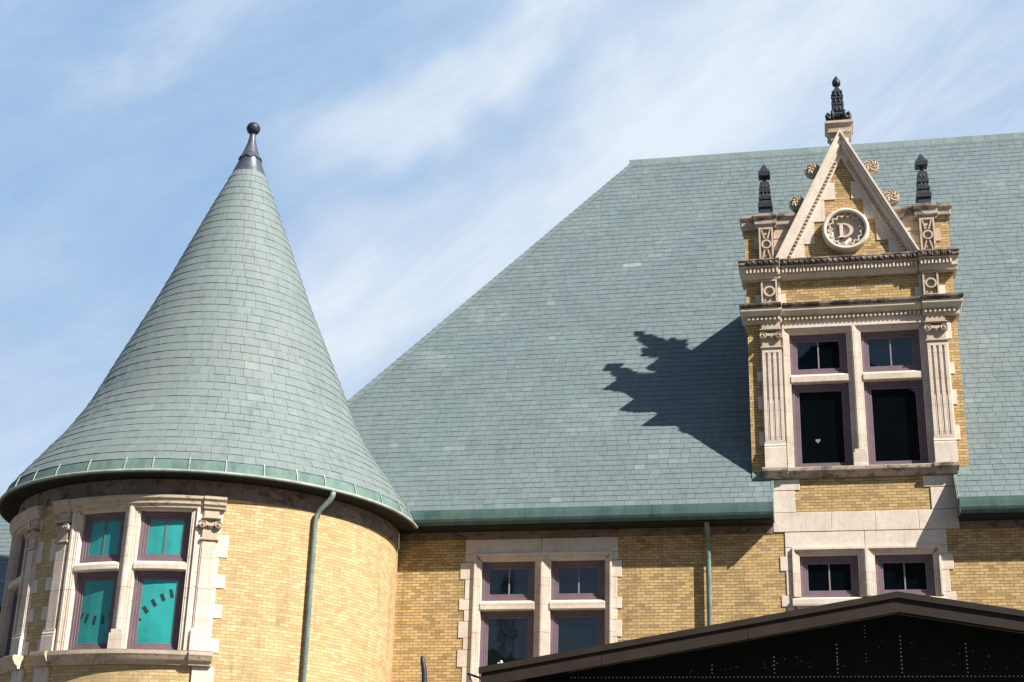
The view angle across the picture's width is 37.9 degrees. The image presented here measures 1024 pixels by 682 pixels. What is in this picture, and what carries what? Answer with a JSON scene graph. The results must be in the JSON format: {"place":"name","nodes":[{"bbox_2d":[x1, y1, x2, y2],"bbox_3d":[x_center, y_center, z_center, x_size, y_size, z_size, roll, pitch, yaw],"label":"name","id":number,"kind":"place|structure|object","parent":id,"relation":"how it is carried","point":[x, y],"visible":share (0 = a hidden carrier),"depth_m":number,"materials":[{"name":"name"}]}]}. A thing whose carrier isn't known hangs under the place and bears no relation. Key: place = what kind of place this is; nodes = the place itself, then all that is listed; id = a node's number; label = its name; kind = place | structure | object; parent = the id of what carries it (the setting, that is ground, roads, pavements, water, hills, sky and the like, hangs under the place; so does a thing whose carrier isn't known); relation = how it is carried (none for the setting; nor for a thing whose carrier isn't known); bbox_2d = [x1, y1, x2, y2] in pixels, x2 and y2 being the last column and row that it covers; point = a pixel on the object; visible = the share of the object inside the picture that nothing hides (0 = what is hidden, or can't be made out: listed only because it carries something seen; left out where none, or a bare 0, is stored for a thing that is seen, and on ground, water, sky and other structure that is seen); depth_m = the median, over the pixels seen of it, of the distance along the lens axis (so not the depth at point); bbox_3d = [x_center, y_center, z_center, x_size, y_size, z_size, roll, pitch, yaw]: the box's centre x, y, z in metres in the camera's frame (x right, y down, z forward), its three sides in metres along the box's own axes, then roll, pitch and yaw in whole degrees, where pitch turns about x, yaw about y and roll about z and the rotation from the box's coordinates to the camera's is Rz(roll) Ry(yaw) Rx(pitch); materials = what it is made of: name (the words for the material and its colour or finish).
{"place":"outdoors","nodes":[
{"label":"outdoors","id":0,"kind":"place"},
{"bbox_2d":[0,515,11,613],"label":"slate roofed wing","id":1,"kind":"structure","parent":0,"point":[5,539],"depth_m":44.08,"materials":[{"name":"green stone"}]},
{"bbox_2d":[0,76,1023,681],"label":"brick building","id":2,"kind":"structure","parent":0,"point":[642,398],"depth_m":36.01,"materials":[{"name":"green stone"}]},
{"bbox_2d":[5,587,18,655],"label":"window","id":3,"kind":"structure","parent":2,"relation":"in","point":[15,597],"depth_m":33.97,"materials":[{"name":"paint"}]},
{"bbox_2d":[16,531,26,577],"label":"window","id":4,"kind":"structure","parent":2,"relation":"in","point":[23,542],"depth_m":34.52,"materials":[{"name":"paint"}]},
{"bbox_2d":[68,571,118,649],"bbox_3d":[-8.883,5.796,31.885,1.097,1.700,0.215,-6,-22,19],"label":"window","id":5,"kind":"structure","parent":2,"relation":"in","point":[95,594],"depth_m":31.88,"materials":[{"name":"glass"}]},
{"bbox_2d":[79,512,125,562],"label":"window","id":6,"kind":"structure","parent":2,"relation":"in","point":[103,532],"depth_m":32.44,"materials":[{"name":"glass"}]},
{"bbox_2d":[126,571,185,649],"bbox_3d":[-7.521,5.739,31.636,1.097,1.700,0.215,1,-21,2],"label":"window","id":7,"kind":"structure","parent":2,"relation":"in","point":[157,599],"depth_m":31.61,"materials":[{"name":"glass"}]},
{"bbox_2d":[137,511,191,561],"bbox_3d":[-7.479,4.245,32.208,1.097,1.100,0.215,1,-21,2],"label":"window","id":8,"kind":"structure","parent":2,"relation":"in","point":[164,536],"depth_m":32.17,"materials":[{"name":"glass"}]},
{"bbox_2d":[479,611,533,681],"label":"window","id":9,"kind":"structure","parent":2,"relation":"in","point":[506,636],"depth_m":35.78,"materials":[{"name":"glass"}]},
{"bbox_2d":[481,562,534,600],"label":"window","id":10,"kind":"structure","parent":2,"relation":"in","point":[501,581],"depth_m":36.25,"materials":[{"name":"glass"}]},
{"bbox_2d":[550,610,604,653],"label":"window","id":11,"kind":"structure","parent":2,"relation":"in","point":[570,630],"depth_m":35.50,"materials":[{"name":"glass"}]},
{"bbox_2d":[551,560,604,599],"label":"window","id":12,"kind":"structure","parent":2,"relation":"in","point":[570,580],"depth_m":35.92,"materials":[{"name":"glass"}]},
{"bbox_2d":[789,333,847,374],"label":"window","id":13,"kind":"structure","parent":2,"relation":"in","point":[821,353],"depth_m":36.74,"materials":[{"name":"glass"}]},
{"bbox_2d":[791,383,852,466],"bbox_3d":[7.502,2.093,36.098,1.370,2.160,0.185,-3,-21,11],"label":"window","id":14,"kind":"structure","parent":2,"relation":"in","point":[822,419],"depth_m":36.09,"materials":[{"name":"glass"}]},
{"bbox_2d":[800,556,859,597],"bbox_3d":[7.406,5.520,34.787,1.330,0.980,0.185,-3,-21,11],"label":"window","id":15,"kind":"structure","parent":2,"relation":"in","point":[823,576],"depth_m":34.76,"materials":[{"name":"glass"}]},
{"bbox_2d":[860,330,921,371],"bbox_3d":[9.245,0.285,36.423,1.390,1.060,0.185,-3,-21,11],"label":"window","id":16,"kind":"structure","parent":2,"relation":"in","point":[885,350],"depth_m":36.40,"materials":[{"name":"glass"}]},
{"bbox_2d":[863,380,928,464],"bbox_3d":[9.197,2.012,35.762,1.390,2.160,0.185,-3,-21,11],"label":"window","id":17,"kind":"structure","parent":2,"relation":"in","point":[894,410],"depth_m":35.75,"materials":[{"name":"glass"}]},
{"bbox_2d":[875,554,935,595],"bbox_3d":[9.072,5.440,34.457,1.310,0.980,0.185,-3,-21,11],"label":"window","id":18,"kind":"structure","parent":2,"relation":"in","point":[914,574],"depth_m":34.45,"materials":[{"name":"glass"}]},
{"bbox_2d":[0,0,1023,496],"label":"sky","id":19,"kind":"structure","parent":0,"point":[410,151],"materials":[{"name":"blue"}]},
{"label":"ground","id":20,"kind":"structure","parent":0,"visible":0},
{"bbox_2d":[420,656,426,681],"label":"iron post","id":21,"kind":"object","parent":20,"relation":"on","point":[423,669],"visible":1,"depth_m":21.40,"materials":[{"name":"grey metal"}]},
{"bbox_2d":[467,591,1023,681],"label":"entrance canopy","id":22,"kind":"object","parent":20,"relation":"on","point":[897,636],"visible":1,"depth_m":20.95,"materials":[{"name":"brown metal"}]}
]}

